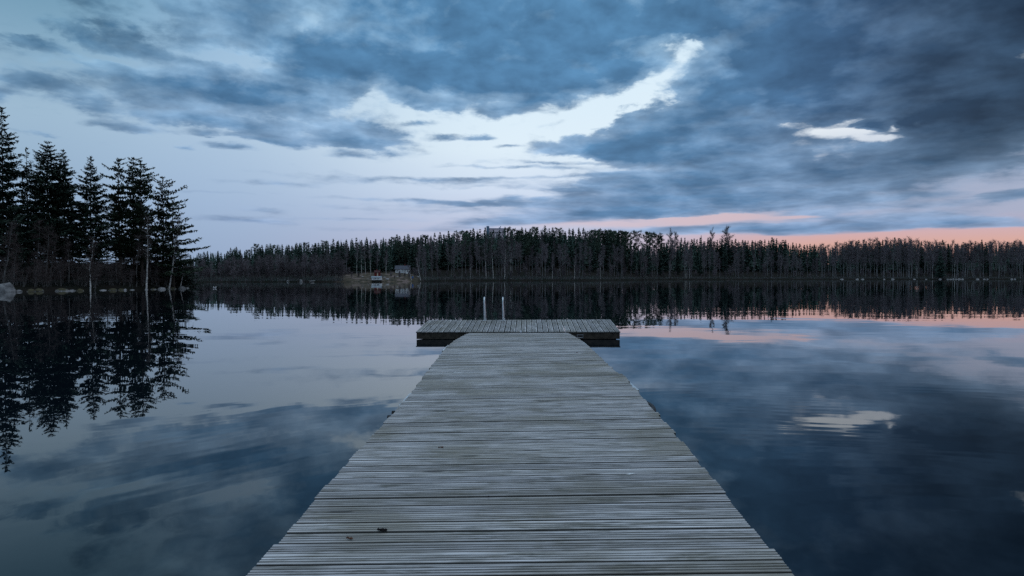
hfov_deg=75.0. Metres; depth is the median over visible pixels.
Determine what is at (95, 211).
spruce tree
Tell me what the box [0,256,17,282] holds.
bare shrub
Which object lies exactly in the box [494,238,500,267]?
spruce tree
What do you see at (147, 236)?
birch tree
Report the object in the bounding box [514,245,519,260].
birch tree
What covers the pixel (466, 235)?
pine tree
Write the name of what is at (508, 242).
pine tree
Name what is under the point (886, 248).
birch tree
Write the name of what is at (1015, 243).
birch tree
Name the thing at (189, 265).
spruce tree
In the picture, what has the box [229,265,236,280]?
bare shrub
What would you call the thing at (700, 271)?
spruce tree
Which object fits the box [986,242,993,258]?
birch tree
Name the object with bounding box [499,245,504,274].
birch tree
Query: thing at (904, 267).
spruce tree
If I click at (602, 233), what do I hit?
pine tree
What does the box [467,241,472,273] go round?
birch tree
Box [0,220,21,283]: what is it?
birch tree
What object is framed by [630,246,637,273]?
spruce tree
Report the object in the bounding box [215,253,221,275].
spruce tree
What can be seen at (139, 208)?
pine tree
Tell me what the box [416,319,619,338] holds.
floating platform
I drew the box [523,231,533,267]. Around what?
pine tree
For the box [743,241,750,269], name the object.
spruce tree
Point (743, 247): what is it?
birch tree
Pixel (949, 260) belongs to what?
spruce tree
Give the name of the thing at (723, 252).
spruce tree
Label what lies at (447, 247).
birch tree
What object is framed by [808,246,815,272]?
spruce tree
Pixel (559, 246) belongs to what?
birch tree
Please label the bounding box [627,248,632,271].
spruce tree
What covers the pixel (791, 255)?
spruce tree
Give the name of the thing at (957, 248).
birch tree
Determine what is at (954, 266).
spruce tree
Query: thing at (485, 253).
birch tree
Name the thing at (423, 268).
spruce tree
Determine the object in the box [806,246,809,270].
spruce tree
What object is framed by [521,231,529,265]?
spruce tree
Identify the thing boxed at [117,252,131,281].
bare shrub
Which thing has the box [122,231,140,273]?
spruce tree
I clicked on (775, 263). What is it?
spruce tree
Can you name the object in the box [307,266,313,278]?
bare shrub
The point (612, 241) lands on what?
pine tree
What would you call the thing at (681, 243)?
spruce tree
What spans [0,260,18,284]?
bare shrub
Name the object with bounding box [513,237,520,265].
spruce tree
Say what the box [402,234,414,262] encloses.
spruce tree
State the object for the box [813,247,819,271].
spruce tree
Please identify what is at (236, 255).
spruce tree
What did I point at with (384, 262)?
spruce tree
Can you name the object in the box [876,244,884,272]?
spruce tree
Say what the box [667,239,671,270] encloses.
spruce tree
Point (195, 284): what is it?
spruce tree
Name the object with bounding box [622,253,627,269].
spruce tree
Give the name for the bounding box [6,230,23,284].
birch tree
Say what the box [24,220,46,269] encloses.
birch tree
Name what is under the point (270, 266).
bare shrub
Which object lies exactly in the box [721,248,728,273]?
spruce tree
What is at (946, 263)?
spruce tree
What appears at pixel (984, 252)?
birch tree
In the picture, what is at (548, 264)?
spruce tree
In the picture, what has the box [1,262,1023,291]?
ground
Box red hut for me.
[374,269,380,275]
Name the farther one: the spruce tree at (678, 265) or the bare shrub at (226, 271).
the spruce tree at (678, 265)
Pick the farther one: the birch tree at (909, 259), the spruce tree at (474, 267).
the birch tree at (909, 259)
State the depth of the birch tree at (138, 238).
78.90 m
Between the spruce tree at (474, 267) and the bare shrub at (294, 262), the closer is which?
the bare shrub at (294, 262)
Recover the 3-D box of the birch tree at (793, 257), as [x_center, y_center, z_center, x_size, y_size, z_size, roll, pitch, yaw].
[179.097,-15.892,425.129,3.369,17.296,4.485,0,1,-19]
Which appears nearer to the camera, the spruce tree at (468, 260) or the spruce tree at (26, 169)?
the spruce tree at (26, 169)
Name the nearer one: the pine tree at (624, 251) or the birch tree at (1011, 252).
the pine tree at (624, 251)
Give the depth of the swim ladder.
17.76 m
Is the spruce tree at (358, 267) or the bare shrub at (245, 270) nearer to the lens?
the bare shrub at (245, 270)
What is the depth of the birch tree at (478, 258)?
283.21 m
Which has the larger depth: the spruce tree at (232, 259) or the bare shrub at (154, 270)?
the spruce tree at (232, 259)
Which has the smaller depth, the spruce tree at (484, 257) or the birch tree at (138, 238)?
the birch tree at (138, 238)
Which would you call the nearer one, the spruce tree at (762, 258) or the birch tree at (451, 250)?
the birch tree at (451, 250)
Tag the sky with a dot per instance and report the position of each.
(283, 123)
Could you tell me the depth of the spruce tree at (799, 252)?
471.72 m
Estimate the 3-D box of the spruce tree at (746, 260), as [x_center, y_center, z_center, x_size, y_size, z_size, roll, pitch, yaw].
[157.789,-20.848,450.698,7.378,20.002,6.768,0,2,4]
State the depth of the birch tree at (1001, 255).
429.86 m
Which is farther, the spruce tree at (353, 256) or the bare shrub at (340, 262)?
the spruce tree at (353, 256)
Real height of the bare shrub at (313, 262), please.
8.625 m
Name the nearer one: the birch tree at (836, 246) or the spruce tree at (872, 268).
the birch tree at (836, 246)
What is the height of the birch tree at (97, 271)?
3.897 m
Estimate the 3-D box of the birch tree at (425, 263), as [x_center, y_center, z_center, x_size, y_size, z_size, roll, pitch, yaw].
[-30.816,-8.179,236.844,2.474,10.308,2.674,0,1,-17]
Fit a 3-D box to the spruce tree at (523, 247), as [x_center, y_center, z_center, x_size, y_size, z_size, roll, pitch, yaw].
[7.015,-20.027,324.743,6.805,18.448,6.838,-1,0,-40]
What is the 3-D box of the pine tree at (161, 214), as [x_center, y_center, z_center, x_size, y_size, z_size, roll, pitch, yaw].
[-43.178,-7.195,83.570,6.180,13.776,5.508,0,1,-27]
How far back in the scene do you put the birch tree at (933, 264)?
425.53 m
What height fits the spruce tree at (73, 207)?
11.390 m
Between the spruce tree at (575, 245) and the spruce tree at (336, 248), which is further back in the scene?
the spruce tree at (575, 245)
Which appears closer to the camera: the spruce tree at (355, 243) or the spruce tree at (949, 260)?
the spruce tree at (355, 243)
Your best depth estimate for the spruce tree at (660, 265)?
381.58 m
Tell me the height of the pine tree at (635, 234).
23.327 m
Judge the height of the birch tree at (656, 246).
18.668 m
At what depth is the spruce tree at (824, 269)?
457.71 m
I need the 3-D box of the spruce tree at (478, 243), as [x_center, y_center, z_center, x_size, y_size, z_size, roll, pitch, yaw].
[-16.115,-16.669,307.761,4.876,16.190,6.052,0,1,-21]
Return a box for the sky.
[0,0,1023,263]
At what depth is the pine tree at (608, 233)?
332.54 m
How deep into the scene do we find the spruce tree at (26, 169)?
73.64 m
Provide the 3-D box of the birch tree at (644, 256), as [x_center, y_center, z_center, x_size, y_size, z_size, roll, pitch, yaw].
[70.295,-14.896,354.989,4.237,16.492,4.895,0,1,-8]
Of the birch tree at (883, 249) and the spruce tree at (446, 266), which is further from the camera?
the birch tree at (883, 249)
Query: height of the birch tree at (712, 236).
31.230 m
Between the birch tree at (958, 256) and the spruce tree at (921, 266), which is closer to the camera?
the birch tree at (958, 256)
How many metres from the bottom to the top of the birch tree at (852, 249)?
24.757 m
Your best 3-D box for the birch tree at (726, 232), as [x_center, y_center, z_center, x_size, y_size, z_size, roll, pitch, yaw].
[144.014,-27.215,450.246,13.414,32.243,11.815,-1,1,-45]
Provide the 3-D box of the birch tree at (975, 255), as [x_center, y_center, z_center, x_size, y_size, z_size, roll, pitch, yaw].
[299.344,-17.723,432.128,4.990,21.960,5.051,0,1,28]
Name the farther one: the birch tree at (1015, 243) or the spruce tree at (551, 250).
the birch tree at (1015, 243)
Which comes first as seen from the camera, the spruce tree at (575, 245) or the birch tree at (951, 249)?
the spruce tree at (575, 245)
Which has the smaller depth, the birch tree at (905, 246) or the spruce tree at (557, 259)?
the spruce tree at (557, 259)
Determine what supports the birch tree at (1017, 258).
on the ground
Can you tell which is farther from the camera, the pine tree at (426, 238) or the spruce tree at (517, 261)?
the spruce tree at (517, 261)
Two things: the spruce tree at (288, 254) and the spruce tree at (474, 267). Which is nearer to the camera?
the spruce tree at (288, 254)
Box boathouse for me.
[371,276,382,281]
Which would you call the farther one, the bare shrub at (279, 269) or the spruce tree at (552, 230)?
the spruce tree at (552, 230)
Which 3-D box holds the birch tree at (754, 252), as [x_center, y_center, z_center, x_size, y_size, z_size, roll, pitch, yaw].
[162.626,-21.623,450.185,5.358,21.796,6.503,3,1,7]
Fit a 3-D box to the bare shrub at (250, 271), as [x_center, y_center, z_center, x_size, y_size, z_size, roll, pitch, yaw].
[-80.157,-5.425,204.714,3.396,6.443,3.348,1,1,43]
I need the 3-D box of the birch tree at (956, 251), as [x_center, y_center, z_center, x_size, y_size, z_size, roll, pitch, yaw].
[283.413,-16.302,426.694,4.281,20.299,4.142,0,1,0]
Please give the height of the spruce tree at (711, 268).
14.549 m
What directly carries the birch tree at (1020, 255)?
on the ground
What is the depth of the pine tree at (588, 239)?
316.31 m
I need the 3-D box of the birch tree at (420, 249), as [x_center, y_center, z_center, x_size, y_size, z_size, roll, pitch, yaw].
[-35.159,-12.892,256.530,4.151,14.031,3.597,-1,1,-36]
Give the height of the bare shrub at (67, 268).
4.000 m
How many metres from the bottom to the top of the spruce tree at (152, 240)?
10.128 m
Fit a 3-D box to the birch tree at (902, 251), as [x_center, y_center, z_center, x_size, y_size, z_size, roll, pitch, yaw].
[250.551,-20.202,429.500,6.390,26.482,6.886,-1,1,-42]
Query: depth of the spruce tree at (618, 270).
322.92 m
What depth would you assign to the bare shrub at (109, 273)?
77.07 m
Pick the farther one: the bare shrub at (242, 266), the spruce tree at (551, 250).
the spruce tree at (551, 250)
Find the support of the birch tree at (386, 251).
on the ground
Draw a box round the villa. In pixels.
[394,264,410,273]
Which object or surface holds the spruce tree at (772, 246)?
on the ground
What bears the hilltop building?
on the ground
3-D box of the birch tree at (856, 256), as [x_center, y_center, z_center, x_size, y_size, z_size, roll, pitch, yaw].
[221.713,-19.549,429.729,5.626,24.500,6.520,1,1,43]
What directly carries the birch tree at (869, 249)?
on the ground
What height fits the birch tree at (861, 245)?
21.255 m
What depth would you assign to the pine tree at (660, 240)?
396.68 m
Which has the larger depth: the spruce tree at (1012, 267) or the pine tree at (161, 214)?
the spruce tree at (1012, 267)
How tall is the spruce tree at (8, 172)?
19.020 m
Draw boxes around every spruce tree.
[0,107,45,275]
[4,147,60,282]
[9,178,36,273]
[11,141,78,278]
[25,200,49,262]
[33,249,54,277]
[36,149,91,281]
[58,156,122,282]
[66,206,86,274]
[73,257,85,271]
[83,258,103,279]
[92,225,111,265]
[109,228,126,273]
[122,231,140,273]
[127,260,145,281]
[144,211,160,268]
[144,223,161,282]
[171,265,193,286]
[179,265,200,284]
[180,251,197,281]
[189,255,203,286]
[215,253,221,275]
[230,249,235,272]
[234,249,238,270]
[237,250,243,274]
[251,250,258,271]
[284,245,291,273]
[298,248,302,272]
[303,249,309,271]
[312,243,318,264]
[329,244,335,268]
[334,242,339,272]
[341,242,345,268]
[345,247,352,271]
[349,241,355,271]
[352,238,359,264]
[353,242,362,271]
[362,242,372,271]
[371,242,375,271]
[371,243,381,269]
[378,244,383,271]
[381,242,390,272]
[391,235,399,267]
[395,236,405,264]
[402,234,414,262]
[402,235,408,264]
[408,238,416,271]
[413,237,423,269]
[420,246,427,272]
[422,242,430,269]
[429,236,434,269]
[431,242,440,268]
[432,233,438,257]
[439,234,446,268]
[439,239,447,269]
[441,235,449,268]
[445,240,452,269]
[448,235,456,267]
[459,232,468,266]
[464,229,473,266]
[468,236,476,268]
[473,234,481,268]
[483,248,487,267]
[484,243,493,270]
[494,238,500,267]
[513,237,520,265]
[521,228,528,262]
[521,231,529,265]
[534,239,539,264]
[539,226,549,264]
[542,233,547,265]
[544,249,551,270]
[548,228,556,250]
[548,240,555,270]
[549,231,556,264]
[555,234,562,265]
[560,231,566,249]
[564,236,574,268]
[570,229,576,265]
[572,234,579,267]
[577,232,584,267]
[587,243,598,271]
[592,236,602,267]
[603,234,611,270]
[614,245,621,274]
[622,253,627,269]
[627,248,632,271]
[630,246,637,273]
[637,251,642,274]
[642,243,652,273]
[655,247,664,274]
[658,243,665,270]
[662,244,668,270]
[664,247,668,271]
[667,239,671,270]
[674,251,681,273]
[678,238,683,267]
[692,239,699,269]
[695,248,699,271]
[698,252,703,274]
[703,238,712,270]
[709,252,713,273]
[716,241,722,270]
[720,238,731,265]
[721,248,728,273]
[726,241,732,270]
[730,240,735,270]
[737,246,742,268]
[742,243,750,271]
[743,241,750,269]
[758,246,766,271]
[766,237,775,270]
[771,244,780,272]
[777,247,783,271]
[780,240,788,266]
[780,243,787,270]
[789,243,795,266]
[791,246,795,271]
[795,244,802,270]
[799,245,809,269]
[801,247,806,272]
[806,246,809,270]
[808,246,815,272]
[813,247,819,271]
[823,247,828,271]
[838,253,845,274]
[864,243,871,272]
[871,248,877,271]
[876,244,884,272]
[900,242,910,272]
[918,248,926,271]
[928,245,934,272]
[934,251,948,277]
[943,248,949,272]
[944,244,951,270]
[951,254,958,274]
[954,258,963,272]
[985,261,992,274]
[1007,254,1016,273]
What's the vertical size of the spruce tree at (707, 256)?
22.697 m
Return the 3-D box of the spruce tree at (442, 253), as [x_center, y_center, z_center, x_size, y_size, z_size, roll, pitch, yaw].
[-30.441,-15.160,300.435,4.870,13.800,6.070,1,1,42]
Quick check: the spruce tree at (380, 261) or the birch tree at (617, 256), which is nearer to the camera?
the spruce tree at (380, 261)
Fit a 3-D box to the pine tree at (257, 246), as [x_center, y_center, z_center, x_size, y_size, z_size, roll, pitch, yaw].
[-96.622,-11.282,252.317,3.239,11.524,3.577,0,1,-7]
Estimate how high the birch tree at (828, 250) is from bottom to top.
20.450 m
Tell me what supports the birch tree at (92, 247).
on the ground
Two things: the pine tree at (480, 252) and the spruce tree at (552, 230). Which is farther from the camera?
the spruce tree at (552, 230)
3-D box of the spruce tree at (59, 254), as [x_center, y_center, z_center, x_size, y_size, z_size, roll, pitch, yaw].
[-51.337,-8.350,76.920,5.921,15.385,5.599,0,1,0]
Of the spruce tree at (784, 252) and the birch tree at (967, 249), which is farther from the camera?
the spruce tree at (784, 252)
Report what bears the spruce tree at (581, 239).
on the ground
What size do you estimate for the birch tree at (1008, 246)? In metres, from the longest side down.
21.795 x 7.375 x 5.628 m
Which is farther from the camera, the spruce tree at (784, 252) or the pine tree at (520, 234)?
the spruce tree at (784, 252)
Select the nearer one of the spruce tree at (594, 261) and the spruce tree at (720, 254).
the spruce tree at (594, 261)
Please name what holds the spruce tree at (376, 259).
on the ground
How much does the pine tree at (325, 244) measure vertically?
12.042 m
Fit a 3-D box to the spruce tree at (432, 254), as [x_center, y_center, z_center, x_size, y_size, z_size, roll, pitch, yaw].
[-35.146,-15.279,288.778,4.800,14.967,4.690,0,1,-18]
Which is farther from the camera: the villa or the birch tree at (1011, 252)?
the birch tree at (1011, 252)
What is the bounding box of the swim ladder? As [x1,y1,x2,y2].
[483,297,504,320]
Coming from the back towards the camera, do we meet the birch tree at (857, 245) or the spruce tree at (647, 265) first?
the birch tree at (857, 245)
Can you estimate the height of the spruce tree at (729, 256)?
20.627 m
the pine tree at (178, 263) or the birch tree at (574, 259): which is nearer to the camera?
the pine tree at (178, 263)
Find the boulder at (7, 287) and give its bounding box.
[0,282,16,291]
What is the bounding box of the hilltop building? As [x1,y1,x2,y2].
[486,226,503,246]
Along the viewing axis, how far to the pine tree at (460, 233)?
320.68 m
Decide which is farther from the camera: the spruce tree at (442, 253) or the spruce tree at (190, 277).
the spruce tree at (442, 253)
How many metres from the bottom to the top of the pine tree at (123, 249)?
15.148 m
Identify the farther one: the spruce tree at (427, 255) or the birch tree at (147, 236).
the spruce tree at (427, 255)
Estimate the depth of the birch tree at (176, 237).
81.96 m
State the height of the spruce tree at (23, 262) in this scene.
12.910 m
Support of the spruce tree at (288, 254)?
on the ground
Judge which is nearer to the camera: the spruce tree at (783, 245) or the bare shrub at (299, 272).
the bare shrub at (299, 272)
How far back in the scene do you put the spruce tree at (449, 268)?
299.38 m
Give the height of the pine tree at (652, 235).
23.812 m
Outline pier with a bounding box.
[247,333,793,575]
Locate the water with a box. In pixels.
[0,279,1023,575]
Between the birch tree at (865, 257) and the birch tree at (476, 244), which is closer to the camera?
the birch tree at (476, 244)
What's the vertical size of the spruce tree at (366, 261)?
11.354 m
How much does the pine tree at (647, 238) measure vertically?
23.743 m
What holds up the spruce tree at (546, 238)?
on the ground
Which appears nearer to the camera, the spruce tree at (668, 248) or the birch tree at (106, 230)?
the birch tree at (106, 230)
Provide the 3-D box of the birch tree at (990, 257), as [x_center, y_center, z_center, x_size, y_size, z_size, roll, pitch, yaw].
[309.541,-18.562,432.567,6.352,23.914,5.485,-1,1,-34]
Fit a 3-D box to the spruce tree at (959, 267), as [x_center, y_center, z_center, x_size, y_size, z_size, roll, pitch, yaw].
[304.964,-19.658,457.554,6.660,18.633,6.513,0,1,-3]
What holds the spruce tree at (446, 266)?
on the ground
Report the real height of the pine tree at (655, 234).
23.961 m
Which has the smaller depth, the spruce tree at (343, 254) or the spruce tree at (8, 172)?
the spruce tree at (8, 172)
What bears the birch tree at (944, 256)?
on the ground
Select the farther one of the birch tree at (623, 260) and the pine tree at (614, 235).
the pine tree at (614, 235)
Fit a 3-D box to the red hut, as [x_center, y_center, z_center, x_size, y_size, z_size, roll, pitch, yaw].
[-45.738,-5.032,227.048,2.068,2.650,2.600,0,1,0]
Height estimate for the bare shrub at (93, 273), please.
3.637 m
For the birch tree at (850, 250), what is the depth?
423.56 m
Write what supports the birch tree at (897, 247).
on the ground
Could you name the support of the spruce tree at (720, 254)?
on the ground
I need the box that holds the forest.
[188,228,1023,276]
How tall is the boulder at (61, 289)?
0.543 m
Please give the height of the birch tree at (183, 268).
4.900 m
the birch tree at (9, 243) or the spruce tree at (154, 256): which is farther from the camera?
the spruce tree at (154, 256)
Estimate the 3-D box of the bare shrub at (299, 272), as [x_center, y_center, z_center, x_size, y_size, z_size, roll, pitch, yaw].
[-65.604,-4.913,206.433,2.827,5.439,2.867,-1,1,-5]
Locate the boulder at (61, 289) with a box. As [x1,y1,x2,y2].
[55,288,69,290]
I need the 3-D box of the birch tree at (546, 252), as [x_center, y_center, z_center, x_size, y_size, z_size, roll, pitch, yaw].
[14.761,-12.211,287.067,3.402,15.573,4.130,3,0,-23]
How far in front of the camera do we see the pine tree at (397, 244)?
251.58 m
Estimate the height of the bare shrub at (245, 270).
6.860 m
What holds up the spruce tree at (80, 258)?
on the ground
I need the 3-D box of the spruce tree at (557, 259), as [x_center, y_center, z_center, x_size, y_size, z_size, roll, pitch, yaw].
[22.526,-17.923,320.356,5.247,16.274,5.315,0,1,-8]
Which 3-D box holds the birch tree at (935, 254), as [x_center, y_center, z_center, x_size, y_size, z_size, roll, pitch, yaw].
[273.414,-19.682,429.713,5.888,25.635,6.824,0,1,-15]
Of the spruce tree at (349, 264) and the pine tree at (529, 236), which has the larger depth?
the pine tree at (529, 236)
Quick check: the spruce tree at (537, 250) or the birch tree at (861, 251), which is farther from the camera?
the birch tree at (861, 251)
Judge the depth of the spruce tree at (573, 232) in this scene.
334.50 m
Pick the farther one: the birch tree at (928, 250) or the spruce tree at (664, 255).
the birch tree at (928, 250)
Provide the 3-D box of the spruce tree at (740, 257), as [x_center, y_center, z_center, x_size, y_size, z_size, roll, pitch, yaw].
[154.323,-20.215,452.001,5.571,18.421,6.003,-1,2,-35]
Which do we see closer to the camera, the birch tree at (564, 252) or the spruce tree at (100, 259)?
the spruce tree at (100, 259)
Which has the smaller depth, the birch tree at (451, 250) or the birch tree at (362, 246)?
the birch tree at (362, 246)
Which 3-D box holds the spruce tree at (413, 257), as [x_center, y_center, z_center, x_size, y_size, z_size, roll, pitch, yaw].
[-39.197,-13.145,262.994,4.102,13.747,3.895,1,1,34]
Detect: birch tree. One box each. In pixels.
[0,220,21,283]
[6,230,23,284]
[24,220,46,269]
[36,225,56,285]
[58,237,71,285]
[82,235,98,290]
[91,260,100,290]
[102,203,109,268]
[105,200,120,282]
[130,231,145,286]
[140,216,152,287]
[163,216,184,288]
[180,254,188,286]
[343,244,349,271]
[360,243,363,273]
[363,244,367,273]
[368,245,371,270]
[383,248,388,262]
[416,238,422,271]
[417,246,421,261]
[423,253,426,278]
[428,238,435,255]
[445,243,449,270]
[449,246,453,269]
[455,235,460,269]
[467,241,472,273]
[472,240,478,272]
[476,245,481,276]
[482,242,487,268]
[488,237,495,277]
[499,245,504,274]
[503,238,508,277]
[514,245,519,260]
[537,231,544,256]
[538,240,544,275]
[544,244,548,269]
[557,244,562,275]
[561,244,567,262]
[572,248,577,278]
[577,243,583,259]
[600,244,604,273]
[612,244,616,276]
[616,246,619,267]
[620,249,625,271]
[641,246,645,267]
[649,247,654,273]
[653,244,658,274]
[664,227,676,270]
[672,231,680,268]
[681,251,685,265]
[709,228,716,255]
[719,226,733,252]
[731,244,736,271]
[741,242,746,267]
[752,242,756,267]
[757,241,761,257]
[768,250,774,277]
[792,251,795,276]
[817,243,824,273]
[827,244,830,272]
[830,248,835,265]
[832,242,839,267]
[841,242,846,276]
[846,244,849,276]
[847,239,852,271]
[847,243,852,263]
[854,242,859,276]
[855,243,860,262]
[858,243,863,271]
[859,246,865,270]
[864,243,870,276]
[867,246,873,276]
[873,245,880,274]
[880,244,887,277]
[883,236,891,268]
[889,239,897,260]
[895,246,901,277]
[898,238,903,276]
[899,243,907,277]
[905,249,912,277]
[908,239,916,276]
[915,245,918,262]
[917,239,922,260]
[922,243,928,276]
[927,241,931,275]
[931,254,934,277]
[932,239,939,272]
[942,247,947,268]
[949,241,954,259]
[950,248,954,276]
[952,249,958,276]
[954,244,960,274]
[955,247,960,277]
[959,246,965,264]
[961,243,969,276]
[967,242,976,276]
[972,247,977,277]
[977,243,984,276]
[981,244,987,276]
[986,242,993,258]
[987,243,992,263]
[997,246,1003,270]
[1003,243,1009,260]
[1009,246,1015,264]
[1014,240,1018,257]
[1015,241,1023,277]
[1015,244,1019,276]
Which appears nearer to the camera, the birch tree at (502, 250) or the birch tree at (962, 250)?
the birch tree at (502, 250)
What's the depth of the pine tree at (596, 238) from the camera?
313.70 m
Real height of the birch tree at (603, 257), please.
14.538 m
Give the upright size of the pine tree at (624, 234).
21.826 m
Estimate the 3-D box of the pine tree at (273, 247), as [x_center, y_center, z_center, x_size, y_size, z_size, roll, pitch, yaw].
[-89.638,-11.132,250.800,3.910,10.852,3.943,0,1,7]
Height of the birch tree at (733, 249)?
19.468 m
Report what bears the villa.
on the ground
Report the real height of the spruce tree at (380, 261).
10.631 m
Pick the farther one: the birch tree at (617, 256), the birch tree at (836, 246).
the birch tree at (836, 246)
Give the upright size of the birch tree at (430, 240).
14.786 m
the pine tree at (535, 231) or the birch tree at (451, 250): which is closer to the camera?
the birch tree at (451, 250)
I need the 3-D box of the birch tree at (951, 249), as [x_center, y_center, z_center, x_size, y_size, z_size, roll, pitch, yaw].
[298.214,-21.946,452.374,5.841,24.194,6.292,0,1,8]
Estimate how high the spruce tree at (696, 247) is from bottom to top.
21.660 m
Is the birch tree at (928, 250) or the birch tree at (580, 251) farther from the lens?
the birch tree at (928, 250)
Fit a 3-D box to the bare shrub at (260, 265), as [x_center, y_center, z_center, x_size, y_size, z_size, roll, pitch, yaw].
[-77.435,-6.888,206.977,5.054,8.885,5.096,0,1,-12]
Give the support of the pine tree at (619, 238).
on the ground
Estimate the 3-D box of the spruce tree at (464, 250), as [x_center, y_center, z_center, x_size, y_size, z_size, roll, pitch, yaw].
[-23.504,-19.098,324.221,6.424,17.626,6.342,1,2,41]
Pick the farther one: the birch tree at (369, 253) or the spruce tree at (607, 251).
the spruce tree at (607, 251)
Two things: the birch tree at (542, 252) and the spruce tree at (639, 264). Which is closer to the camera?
the birch tree at (542, 252)
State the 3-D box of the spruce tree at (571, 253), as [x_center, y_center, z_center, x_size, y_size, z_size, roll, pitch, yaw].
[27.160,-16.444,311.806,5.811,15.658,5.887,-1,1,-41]
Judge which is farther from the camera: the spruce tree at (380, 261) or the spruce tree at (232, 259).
the spruce tree at (380, 261)
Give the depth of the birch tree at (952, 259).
430.75 m
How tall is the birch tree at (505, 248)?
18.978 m
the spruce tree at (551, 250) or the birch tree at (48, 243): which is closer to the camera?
the birch tree at (48, 243)
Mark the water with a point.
(846, 427)
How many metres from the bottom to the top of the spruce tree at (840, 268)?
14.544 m
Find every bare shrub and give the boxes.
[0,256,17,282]
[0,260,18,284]
[25,252,47,284]
[53,252,71,280]
[66,257,82,284]
[79,263,91,283]
[83,260,102,287]
[96,257,112,282]
[102,258,120,284]
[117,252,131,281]
[131,262,140,281]
[138,273,146,286]
[140,265,152,286]
[144,258,162,284]
[148,255,164,282]
[221,259,230,277]
[224,256,233,276]
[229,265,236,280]
[236,258,245,278]
[243,260,248,277]
[245,261,253,280]
[252,259,257,278]
[257,253,267,278]
[266,253,277,280]
[276,258,284,277]
[277,257,286,276]
[285,258,294,278]
[289,255,297,276]
[297,265,301,280]
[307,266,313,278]
[308,253,318,275]
[310,256,321,279]
[315,257,326,279]
[331,249,347,280]
[337,260,345,278]
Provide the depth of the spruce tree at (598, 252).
320.40 m
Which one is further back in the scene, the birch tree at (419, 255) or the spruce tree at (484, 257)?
the spruce tree at (484, 257)
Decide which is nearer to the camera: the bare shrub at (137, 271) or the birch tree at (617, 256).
the bare shrub at (137, 271)
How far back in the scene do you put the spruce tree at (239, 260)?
235.79 m
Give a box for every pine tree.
[98,158,143,282]
[104,157,158,281]
[126,160,162,284]
[145,176,193,284]
[148,199,209,286]
[252,244,259,257]
[269,244,278,272]
[299,242,309,253]
[320,240,329,260]
[388,236,396,250]
[393,240,402,264]
[401,241,409,257]
[413,239,421,269]
[421,234,429,251]
[454,229,463,266]
[460,232,472,251]
[468,242,474,265]
[476,246,483,271]
[502,227,513,242]
[502,236,510,258]
[513,230,526,267]
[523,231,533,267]
[530,226,539,244]
[554,227,562,244]
[584,237,592,253]
[590,230,602,269]
[600,230,608,248]
[604,230,613,249]
[605,229,616,269]
[607,232,616,250]
[615,230,624,248]
[617,231,628,270]
[619,243,627,267]
[624,231,633,271]
[629,230,642,266]
[641,231,652,252]
[645,232,657,256]
[651,233,662,271]
[654,235,664,254]
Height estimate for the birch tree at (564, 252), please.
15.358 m
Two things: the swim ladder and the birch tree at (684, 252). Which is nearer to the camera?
the swim ladder
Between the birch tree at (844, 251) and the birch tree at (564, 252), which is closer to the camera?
the birch tree at (564, 252)
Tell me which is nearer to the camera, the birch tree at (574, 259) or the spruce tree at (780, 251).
the birch tree at (574, 259)
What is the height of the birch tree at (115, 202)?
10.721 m
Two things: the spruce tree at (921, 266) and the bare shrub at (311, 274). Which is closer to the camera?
the bare shrub at (311, 274)
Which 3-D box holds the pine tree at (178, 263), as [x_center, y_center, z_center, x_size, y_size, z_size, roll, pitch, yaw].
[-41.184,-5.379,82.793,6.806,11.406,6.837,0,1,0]
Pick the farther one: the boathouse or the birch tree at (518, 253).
the birch tree at (518, 253)
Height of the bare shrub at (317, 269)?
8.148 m
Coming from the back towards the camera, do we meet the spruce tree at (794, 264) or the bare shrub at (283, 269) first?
the spruce tree at (794, 264)
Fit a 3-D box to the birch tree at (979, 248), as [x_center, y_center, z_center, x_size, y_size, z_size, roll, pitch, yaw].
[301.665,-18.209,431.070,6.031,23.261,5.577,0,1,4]
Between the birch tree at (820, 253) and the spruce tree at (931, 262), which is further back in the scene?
the spruce tree at (931, 262)
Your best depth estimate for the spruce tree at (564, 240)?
334.41 m
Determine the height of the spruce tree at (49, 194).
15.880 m
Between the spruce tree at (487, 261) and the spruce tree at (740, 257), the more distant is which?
the spruce tree at (740, 257)
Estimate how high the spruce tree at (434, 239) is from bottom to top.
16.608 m
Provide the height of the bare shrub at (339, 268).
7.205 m
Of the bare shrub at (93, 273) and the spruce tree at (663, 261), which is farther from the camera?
the spruce tree at (663, 261)
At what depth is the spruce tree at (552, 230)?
324.34 m
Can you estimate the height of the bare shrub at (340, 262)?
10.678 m
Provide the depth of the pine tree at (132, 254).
82.44 m
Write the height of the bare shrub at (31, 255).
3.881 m
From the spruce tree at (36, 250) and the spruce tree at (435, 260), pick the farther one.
the spruce tree at (435, 260)
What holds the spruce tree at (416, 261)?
on the ground
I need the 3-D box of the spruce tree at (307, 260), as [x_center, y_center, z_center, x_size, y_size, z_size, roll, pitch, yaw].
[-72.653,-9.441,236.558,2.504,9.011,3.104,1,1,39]

